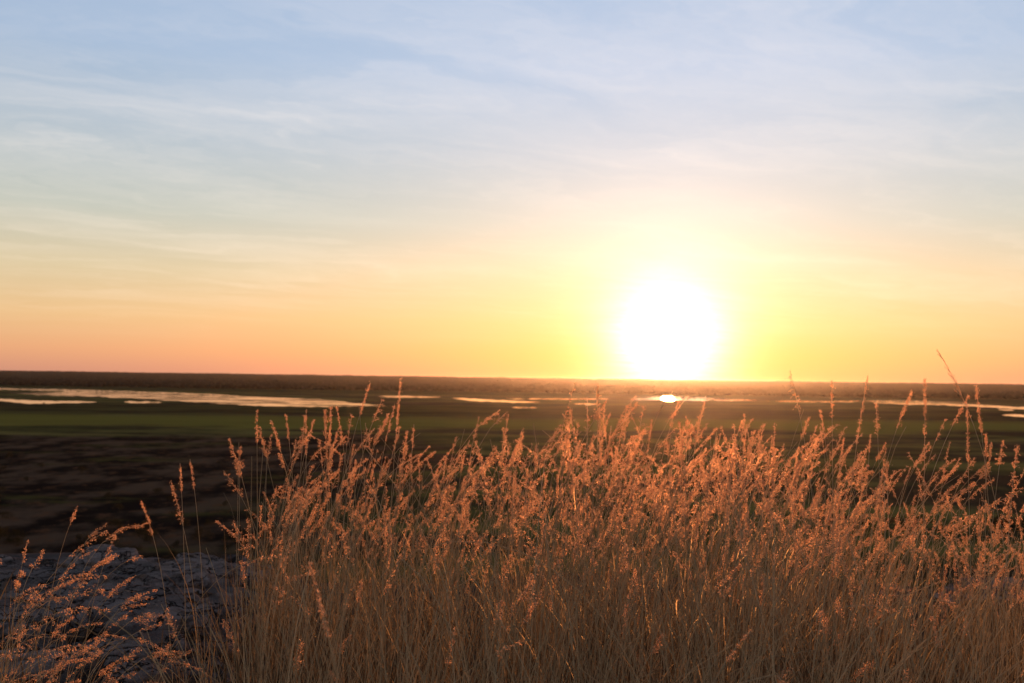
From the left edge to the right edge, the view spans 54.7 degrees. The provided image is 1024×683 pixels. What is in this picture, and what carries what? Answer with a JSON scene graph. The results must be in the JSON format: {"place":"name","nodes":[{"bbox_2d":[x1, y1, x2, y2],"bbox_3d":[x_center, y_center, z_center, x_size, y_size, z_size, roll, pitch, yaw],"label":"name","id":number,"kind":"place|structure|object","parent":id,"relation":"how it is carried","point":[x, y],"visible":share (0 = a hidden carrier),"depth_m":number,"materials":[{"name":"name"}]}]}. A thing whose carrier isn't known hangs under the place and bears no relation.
{"place":"outdoors","nodes":[
{"label":"outdoors","id":0,"kind":"place"},
{"bbox_2d":[0,399,93,403],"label":"water","id":1,"kind":"structure","parent":0,"point":[28,401],"depth_m":1368.46,"materials":[{"name":"grey liquid"}]},
{"bbox_2d":[0,388,233,395],"bbox_3d":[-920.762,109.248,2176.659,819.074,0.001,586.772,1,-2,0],"label":"water","id":2,"kind":"structure","parent":0,"point":[42,389],"depth_m":2193.32,"materials":[{"name":"grey liquid"}]},
{"bbox_2d":[127,401,161,402],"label":"water","id":3,"kind":"structure","parent":0,"point":[142,402],"depth_m":1405.19,"materials":[{"name":"grey liquid"}]},
{"bbox_2d":[0,523,318,682],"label":"grass","id":4,"kind":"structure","parent":0,"point":[45,659],"depth_m":3.55,"materials":[{"name":"plant"}]},
{"bbox_2d":[16,391,382,406],"bbox_3d":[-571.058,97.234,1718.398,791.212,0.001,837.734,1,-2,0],"label":"water","id":5,"kind":"structure","parent":0,"point":[259,401],"depth_m":1646.60,"materials":[{"name":"grey liquid"}]},
{"bbox_2d":[380,396,430,397],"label":"water","id":6,"kind":"structure","parent":0,"point":[407,396],"depth_m":2047.14,"materials":[{"name":"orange liquid"}]},
{"bbox_2d":[455,398,539,402],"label":"water","id":7,"kind":"structure","parent":0,"point":[475,399],"depth_m":1803.53,"materials":[{"name":"yellow liquid"}]},
{"bbox_2d":[0,385,1023,682],"bbox_3d":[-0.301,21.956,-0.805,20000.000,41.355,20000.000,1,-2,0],"label":"ground","id":8,"kind":"structure","parent":0,"point":[134,453],"depth_m":474.59,"materials":[{"name":"green plant"}]},
{"bbox_2d":[0,511,14,518],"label":"shrub","id":9,"kind":"object","parent":8,"relation":"on","point":[7,512],"visible":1,"depth_m":280.74,"materials":[{"name":"black plant"}]},
{"bbox_2d":[0,540,28,677],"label":"grass stalk","id":10,"kind":"object","parent":8,"relation":"on","point":[23,554],"depth_m":3.47,"materials":[{"name":"plant"}]},
{"bbox_2d":[20,546,35,552],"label":"shrub","id":11,"kind":"object","parent":8,"relation":"on","point":[29,549],"visible":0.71,"depth_m":225.28,"materials":[{"name":"black plant"}]},
{"bbox_2d":[0,598,93,649],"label":"rock","id":12,"kind":"object","parent":8,"relation":"on","point":[82,631],"visible":0.47,"depth_m":5.45,"materials":[{"name":"stone"}]},
{"bbox_2d":[2,644,98,682],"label":"grass stalk","id":13,"kind":"object","parent":8,"relation":"on","point":[97,649],"depth_m":2.76,"materials":[{"name":"plant"}]},
{"bbox_2d":[0,554,103,591],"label":"rock","id":14,"kind":"object","parent":8,"relation":"on","point":[42,574],"visible":0.2,"depth_m":7.42,"materials":[{"name":"stone"}]},
{"bbox_2d":[1,571,105,625],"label":"grass stalk","id":15,"kind":"object","parent":8,"relation":"on","point":[74,576],"depth_m":3.17,"materials":[{"name":"plant"}]},
{"bbox_2d":[32,506,77,680],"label":"grass stalk","id":16,"kind":"object","parent":8,"relation":"on","point":[73,517],"depth_m":3.57,"materials":[{"name":"plant"}]},
{"bbox_2d":[0,606,110,661],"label":"grass stalk","id":17,"kind":"object","parent":8,"relation":"on","point":[84,608],"depth_m":2.89,"materials":[{"name":"plant"}]},
{"bbox_2d":[3,530,108,680],"bbox_3d":[-1.538,1.155,3.174,0.426,1.072,0.024,2,-2,-23],"label":"grass stalk","id":18,"kind":"object","parent":8,"relation":"on","point":[50,577],"depth_m":3.22,"materials":[{"name":"plant"}]},
{"bbox_2d":[1,585,122,603],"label":"rock","id":19,"kind":"object","parent":8,"relation":"on","point":[63,592],"visible":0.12,"depth_m":6.31,"materials":[{"name":"stone"}]},
{"bbox_2d":[51,553,81,568],"bbox_3d":[-3.478,1.911,7.836,0.407,0.495,0.562,1,-2,0],"label":"rock","id":20,"kind":"object","parent":8,"relation":"on","point":[68,561],"visible":0.16,"depth_m":7.68,"materials":[{"name":"stone"}]},
{"bbox_2d":[76,532,95,543],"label":"shrub","id":21,"kind":"object","parent":8,"relation":"on","point":[79,540],"visible":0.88,"depth_m":241.37,"materials":[{"name":"black plant"}]},
{"bbox_2d":[0,630,203,682],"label":"rock","id":22,"kind":"object","parent":8,"relation":"on","point":[128,648],"visible":0.41,"depth_m":4.73,"materials":[{"name":"stone"}]},
{"bbox_2d":[66,555,142,680],"bbox_3d":[-1.375,1.186,3.247,0.403,1.000,0.081,0,-2,15],"label":"grass stalk","id":23,"kind":"object","parent":8,"relation":"on","point":[133,559],"depth_m":3.27,"materials":[{"name":"plant"}]},
{"bbox_2d":[94,532,122,544],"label":"shrub","id":24,"kind":"object","parent":8,"relation":"on","point":[102,538],"visible":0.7,"depth_m":237.44,"materials":[{"name":"black plant"}]},
{"bbox_2d":[77,544,140,569],"bbox_3d":[-3.299,1.944,7.941,0.563,0.564,0.640,0,-2,21],"label":"rock","id":25,"kind":"object","parent":8,"relation":"on","point":[125,554],"visible":0.17,"depth_m":7.89,"materials":[{"name":"stone"}]},
{"bbox_2d":[106,517,123,528],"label":"shrub","id":26,"kind":"object","parent":8,"relation":"on","point":[118,522],"visible":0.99,"depth_m":266.43,"materials":[{"name":"black plant"}]},
{"bbox_2d":[80,534,151,682],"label":"grass stalk","id":27,"kind":"object","parent":8,"relation":"on","point":[115,535],"depth_m":3.37,"materials":[{"name":"plant"}]},
{"bbox_2d":[74,585,171,640],"bbox_3d":[-2.276,1.668,5.925,0.776,0.371,0.750,0,-2,26],"label":"rock","id":28,"kind":"object","parent":8,"relation":"on","point":[110,602],"visible":0.16,"depth_m":5.83,"materials":[{"name":"stone"}]},
{"bbox_2d":[65,557,209,589],"bbox_3d":[-2.644,1.875,7.244,0.978,0.480,0.981,0,-2,19],"label":"rock","id":29,"kind":"object","parent":8,"relation":"on","point":[139,568],"visible":0.23,"depth_m":7.05,"materials":[{"name":"stone"}]},
{"bbox_2d":[132,528,148,538],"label":"shrub","id":30,"kind":"object","parent":8,"relation":"on","point":[141,530],"visible":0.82,"depth_m":252.63,"materials":[{"name":"black plant"}]},
{"bbox_2d":[134,520,151,531],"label":"shrub","id":31,"kind":"object","parent":8,"relation":"on","point":[143,522],"visible":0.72,"depth_m":262.25,"materials":[{"name":"black plant"}]},
{"bbox_2d":[141,530,158,543],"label":"shrub","id":32,"kind":"object","parent":8,"relation":"on","point":[147,538],"visible":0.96,"depth_m":244.34,"materials":[{"name":"black plant"}]},
{"bbox_2d":[139,630,164,682],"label":"grass stalk","id":33,"kind":"object","parent":8,"relation":"on","point":[151,655],"depth_m":2.17,"materials":[{"name":"plant"}]},
{"bbox_2d":[132,501,172,681],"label":"grass stalk","id":34,"kind":"object","parent":8,"relation":"on","point":[141,503],"depth_m":3.25,"materials":[{"name":"plant"}]},
{"bbox_2d":[152,487,163,493],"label":"shrub","id":35,"kind":"object","parent":8,"relation":"on","point":[157,491],"visible":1,"depth_m":341.43,"materials":[{"name":"black plant"}]},
{"bbox_2d":[102,651,236,682],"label":"rock","id":36,"kind":"object","parent":8,"relation":"on","point":[145,664],"visible":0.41,"depth_m":4.57,"materials":[{"name":"stone"}]},
{"bbox_2d":[153,468,185,681],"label":"grass stalk","id":37,"kind":"object","parent":8,"relation":"on","point":[184,566],"depth_m":3.47,"materials":[{"name":"plant"}]},
{"bbox_2d":[170,540,179,547],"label":"shrub","id":38,"kind":"object","parent":8,"relation":"on","point":[176,543],"visible":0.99,"depth_m":237.41,"materials":[{"name":"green plant"}]},
{"bbox_2d":[169,509,181,516],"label":"shrub","id":39,"kind":"object","parent":8,"relation":"on","point":[176,510],"visible":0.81,"depth_m":287.53,"materials":[{"name":"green plant"}]},
{"bbox_2d":[172,484,180,490],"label":"shrub","id":40,"kind":"object","parent":8,"relation":"on","point":[176,487],"visible":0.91,"depth_m":350.28,"materials":[{"name":"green plant"}]},
{"bbox_2d":[102,587,264,662],"bbox_3d":[-1.906,1.678,5.745,0.905,0.412,0.809,1,-2,0],"label":"rock","id":41,"kind":"object","parent":8,"relation":"on","point":[175,604],"visible":0.35,"depth_m":5.53,"materials":[{"name":"stone"}]},
{"bbox_2d":[177,519,190,525],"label":"shrub","id":42,"kind":"object","parent":8,"relation":"on","point":[187,520],"visible":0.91,"depth_m":272.50,"materials":[{"name":"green plant"}]},
{"bbox_2d":[169,481,199,672],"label":"grass stalk","id":43,"kind":"object","parent":8,"relation":"on","point":[188,555],"depth_m":3.25,"materials":[{"name":"plant"}]},
{"bbox_2d":[190,461,204,662],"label":"grass stalk","id":44,"kind":"object","parent":8,"relation":"on","point":[200,558],"depth_m":3.47,"materials":[{"name":"plant"}]},
{"bbox_2d":[192,525,214,541],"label":"shrub","id":45,"kind":"object","parent":8,"relation":"on","point":[199,533],"visible":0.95,"depth_m":248.24,"materials":[{"name":"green plant"}]},
{"bbox_2d":[203,519,214,526],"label":"shrub","id":46,"kind":"object","parent":8,"relation":"on","point":[209,522],"visible":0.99,"depth_m":273.47,"materials":[{"name":"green plant"}]},
{"bbox_2d":[146,552,275,591],"bbox_3d":[-2.345,1.893,7.557,1.120,0.530,1.185,1,-2,0],"label":"rock","id":47,"kind":"object","parent":8,"relation":"on","point":[182,559],"visible":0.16,"depth_m":7.35,"materials":[{"name":"stone"}]},
{"bbox_2d":[158,556,278,682],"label":"grass stalk","id":48,"kind":"object","parent":8,"relation":"on","point":[243,563],"depth_m":2.80,"materials":[{"name":"plant"}]},
{"bbox_2d":[221,534,238,542],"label":"shrub","id":49,"kind":"object","parent":8,"relation":"on","point":[227,538],"visible":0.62,"depth_m":243.79,"materials":[{"name":"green plant"}]},
{"bbox_2d":[229,526,248,537],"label":"shrub","id":50,"kind":"object","parent":8,"relation":"on","point":[239,528],"visible":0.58,"depth_m":253.79,"materials":[{"name":"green plant"}]},
{"bbox_2d":[221,410,258,682],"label":"grass stalk","id":51,"kind":"object","parent":8,"relation":"on","point":[257,531],"depth_m":3.48,"materials":[{"name":"plant"}]},
{"bbox_2d":[237,540,255,550],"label":"shrub","id":52,"kind":"object","parent":8,"relation":"on","point":[245,546],"visible":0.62,"depth_m":233.70,"materials":[{"name":"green plant"}]},
{"bbox_2d":[246,516,256,526],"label":"shrub","id":53,"kind":"object","parent":8,"relation":"on","point":[250,521],"visible":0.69,"depth_m":274.05,"materials":[{"name":"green plant"}]},
{"bbox_2d":[228,437,294,670],"bbox_3d":[-0.829,1.021,3.419,0.320,1.389,0.102,2,-3,-35],"label":"grass stalk","id":54,"kind":"object","parent":8,"relation":"on","point":[254,535],"depth_m":3.38,"materials":[{"name":"plant"}]},
{"bbox_2d":[254,527,268,538],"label":"shrub","id":55,"kind":"object","parent":8,"relation":"on","point":[260,530],"visible":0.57,"depth_m":253.64,"materials":[{"name":"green plant"}]},
{"bbox_2d":[267,539,287,548],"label":"shrub","id":56,"kind":"object","parent":8,"relation":"on","point":[278,545],"visible":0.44,"depth_m":235.03,"materials":[{"name":"green plant"}]},
{"bbox_2d":[270,421,307,681],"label":"grass stalk","id":57,"kind":"object","parent":8,"relation":"on","point":[277,440],"depth_m":3.39,"materials":[{"name":"plant"}]},
{"bbox_2d":[273,420,314,682],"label":"grass stalk","id":58,"kind":"object","parent":8,"relation":"on","point":[287,555],"depth_m":3.50,"materials":[{"name":"plant"}]},
{"bbox_2d":[287,417,307,614],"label":"grass stalk","id":59,"kind":"object","parent":8,"relation":"on","point":[306,442],"depth_m":3.47,"materials":[{"name":"plant"}]},
{"bbox_2d":[285,415,325,682],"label":"grass stalk","id":60,"kind":"object","parent":8,"relation":"on","point":[296,540],"depth_m":3.58,"materials":[{"name":"plant"}]},
{"bbox_2d":[305,562,337,682],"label":"grass stalk","id":61,"kind":"object","parent":8,"relation":"on","point":[315,584],"depth_m":1.74,"materials":[{"name":"plant"}]},
{"bbox_2d":[318,601,339,681],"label":"grass stalk","id":62,"kind":"object","parent":8,"relation":"on","point":[323,623],"depth_m":1.78,"materials":[{"name":"plant"}]},
{"bbox_2d":[320,406,341,660],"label":"grass stalk","id":63,"kind":"object","parent":8,"relation":"on","point":[330,428],"depth_m":3.48,"materials":[{"name":"plant"}]},
{"bbox_2d":[323,381,370,646],"bbox_3d":[-0.555,0.925,3.350,0.116,1.587,0.227,3,-3,-45],"label":"grass stalk","id":64,"kind":"object","parent":8,"relation":"on","point":[367,390],"depth_m":3.40,"materials":[{"name":"plant"}]},
{"bbox_2d":[336,406,370,673],"bbox_3d":[-0.512,0.973,3.424,0.242,1.490,0.106,-1,-3,41],"label":"grass stalk","id":65,"kind":"object","parent":8,"relation":"on","point":[341,436],"depth_m":3.50,"materials":[{"name":"plant"}]},
{"bbox_2d":[381,377,403,678],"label":"grass stalk","id":66,"kind":"object","parent":8,"relation":"on","point":[399,395],"depth_m":3.49,"materials":[{"name":"plant"}]},
{"bbox_2d":[455,640,526,682],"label":"grass stalk","id":67,"kind":"object","parent":8,"relation":"on","point":[497,652],"depth_m":1.99,"materials":[{"name":"plant"}]},
{"bbox_2d":[364,541,638,682],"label":"grass stalk","id":68,"kind":"object","parent":8,"relation":"on","point":[543,564],"depth_m":2.27,"materials":[{"name":"plant"}]},
{"bbox_2d":[0,370,1023,399],"bbox_3d":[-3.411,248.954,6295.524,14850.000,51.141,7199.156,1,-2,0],"label":"forest","id":69,"kind":"object","parent":8,"relation":"on","point":[469,384],"visible":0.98,"depth_m":4470.05,"materials":[{"name":"plant"}]},
{"bbox_2d":[713,628,751,682],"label":"grass stalk","id":70,"kind":"object","parent":8,"relation":"on","point":[730,656],"depth_m":1.94,"materials":[{"name":"plant"}]},
{"bbox_2d":[787,371,825,682],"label":"grass stalk","id":71,"kind":"object","parent":8,"relation":"on","point":[812,498],"depth_m":3.27,"materials":[{"name":"plant"}]},
{"bbox_2d":[810,513,827,522],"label":"shrub","id":72,"kind":"object","parent":8,"relation":"on","point":[819,518],"visible":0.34,"depth_m":295.73,"materials":[{"name":"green plant"}]},
{"bbox_2d":[739,603,899,682],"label":"grass stalk","id":73,"kind":"object","parent":8,"relation":"on","point":[816,615],"depth_m":2.25,"materials":[{"name":"plant"}]},
{"bbox_2d":[830,379,836,669],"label":"grass stalk","id":74,"kind":"object","parent":8,"relation":"on","point":[833,515],"depth_m":3.28,"materials":[{"name":"plant"}]},
{"bbox_2d":[838,377,869,679],"bbox_3d":[1.084,0.905,3.114,0.122,1.608,0.126,1,-2,0],"label":"grass stalk","id":75,"kind":"object","parent":8,"relation":"on","point":[849,509],"depth_m":3.18,"materials":[{"name":"plant"}]},
{"bbox_2d":[855,519,870,528],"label":"shrub","id":76,"kind":"object","parent":8,"relation":"on","point":[862,523],"visible":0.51,"depth_m":285.64,"materials":[{"name":"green plant"}]},
{"bbox_2d":[871,403,886,682],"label":"grass stalk","id":77,"kind":"object","parent":8,"relation":"on","point":[876,406],"depth_m":3.28,"materials":[{"name":"plant"}]},
{"bbox_2d":[856,391,912,679],"bbox_3d":[1.032,0.921,2.987,0.466,1.556,0.022,2,-2,-21],"label":"grass stalk","id":78,"kind":"object","parent":8,"relation":"on","point":[904,409],"depth_m":3.05,"materials":[{"name":"plant"}]},
{"bbox_2d":[838,599,964,682],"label":"grass stalk","id":79,"kind":"object","parent":8,"relation":"on","point":[949,603],"depth_m":2.19,"materials":[{"name":"plant"}]},
{"bbox_2d":[878,586,937,600],"bbox_3d":[3.132,2.067,7.324,0.752,0.439,0.739,1,-2,0],"label":"rock","id":80,"kind":"object","parent":8,"relation":"on","point":[880,592],"visible":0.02,"depth_m":7.44,"materials":[{"name":"stone"}]},
{"bbox_2d":[913,514,925,521],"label":"shrub","id":81,"kind":"object","parent":8,"relation":"on","point":[921,515],"visible":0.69,"depth_m":302.36,"materials":[{"name":"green plant"}]},
{"bbox_2d":[920,378,926,669],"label":"grass stalk","id":82,"kind":"object","parent":8,"relation":"on","point":[923,510],"depth_m":3.09,"materials":[{"name":"plant"}]},
{"bbox_2d":[895,394,969,678],"bbox_3d":[1.247,0.928,2.970,0.266,1.545,0.038,1,-2,0],"label":"grass stalk","id":83,"kind":"object","parent":8,"relation":"on","point":[962,408],"depth_m":2.98,"materials":[{"name":"plant"}]},
{"bbox_2d":[965,404,973,681],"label":"grass stalk","id":84,"kind":"object","parent":8,"relation":"on","point":[967,421],"depth_m":3.19,"materials":[{"name":"plant"}]},
{"bbox_2d":[932,574,1023,602],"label":"rock","id":85,"kind":"object","parent":8,"relation":"on","point":[951,586],"visible":0.07,"depth_m":7.30,"materials":[{"name":"stone"}]},
{"bbox_2d":[937,351,1018,682],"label":"grass stalk","id":86,"kind":"object","parent":8,"relation":"on","point":[957,386],"depth_m":2.92,"materials":[{"name":"plant"}]},
{"bbox_2d":[982,433,987,682],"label":"grass stalk","id":87,"kind":"object","parent":8,"relation":"on","point":[985,453],"depth_m":2.88,"materials":[{"name":"plant"}]},
{"bbox_2d":[974,385,999,682],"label":"grass stalk","id":88,"kind":"object","parent":8,"relation":"on","point":[978,404],"depth_m":2.98,"materials":[{"name":"plant"}]},
{"bbox_2d":[982,440,1006,669],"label":"grass stalk","id":89,"kind":"object","parent":8,"relation":"on","point":[999,462],"depth_m":2.98,"materials":[{"name":"plant"}]},
{"bbox_2d":[988,514,1001,522],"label":"shrub","id":90,"kind":"object","parent":8,"relation":"on","point":[996,517],"visible":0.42,"depth_m":297.92,"materials":[{"name":"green plant"}]},
{"bbox_2d":[992,519,1008,529],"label":"shrub","id":91,"kind":"object","parent":8,"relation":"on","point":[1001,524],"visible":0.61,"depth_m":287.38,"materials":[{"name":"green plant"}]},
{"bbox_2d":[1000,447,1020,682],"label":"grass stalk","id":92,"kind":"object","parent":8,"relation":"on","point":[1015,458],"depth_m":2.79,"materials":[{"name":"plant"}]},
{"bbox_2d":[0,0,1023,383],"label":"sky","id":93,"kind":"structure","parent":0,"point":[744,190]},
{"bbox_2d":[9,383,1023,682],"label":"grass","id":94,"kind":"structure","parent":0,"point":[787,657],"depth_m":3.74,"materials":[{"name":"plant"}]},
{"bbox_2d":[626,396,757,400],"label":"water","id":95,"kind":"structure","parent":0,"point":[671,398],"depth_m":2198.30,"materials":[{"name":"yellow liquid"}]},
{"bbox_2d":[779,401,855,401],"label":"water","id":96,"kind":"structure","parent":0,"point":[817,401],"depth_m":2134.27,"materials":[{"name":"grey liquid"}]},
{"bbox_2d":[864,400,957,402],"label":"water","id":97,"kind":"structure","parent":0,"point":[917,401],"depth_m":2296.42,"materials":[{"name":"grey liquid"}]},
{"bbox_2d":[885,403,1023,408],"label":"water","id":98,"kind":"structure","parent":0,"point":[1007,407],"depth_m":1958.87,"materials":[{"name":"grey liquid"}]},
{"bbox_2d":[1005,414,1023,416],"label":"water","id":99,"kind":"structure","parent":0,"point":[1016,415],"depth_m":1351.55,"materials":[{"name":"grey liquid"}]}
]}

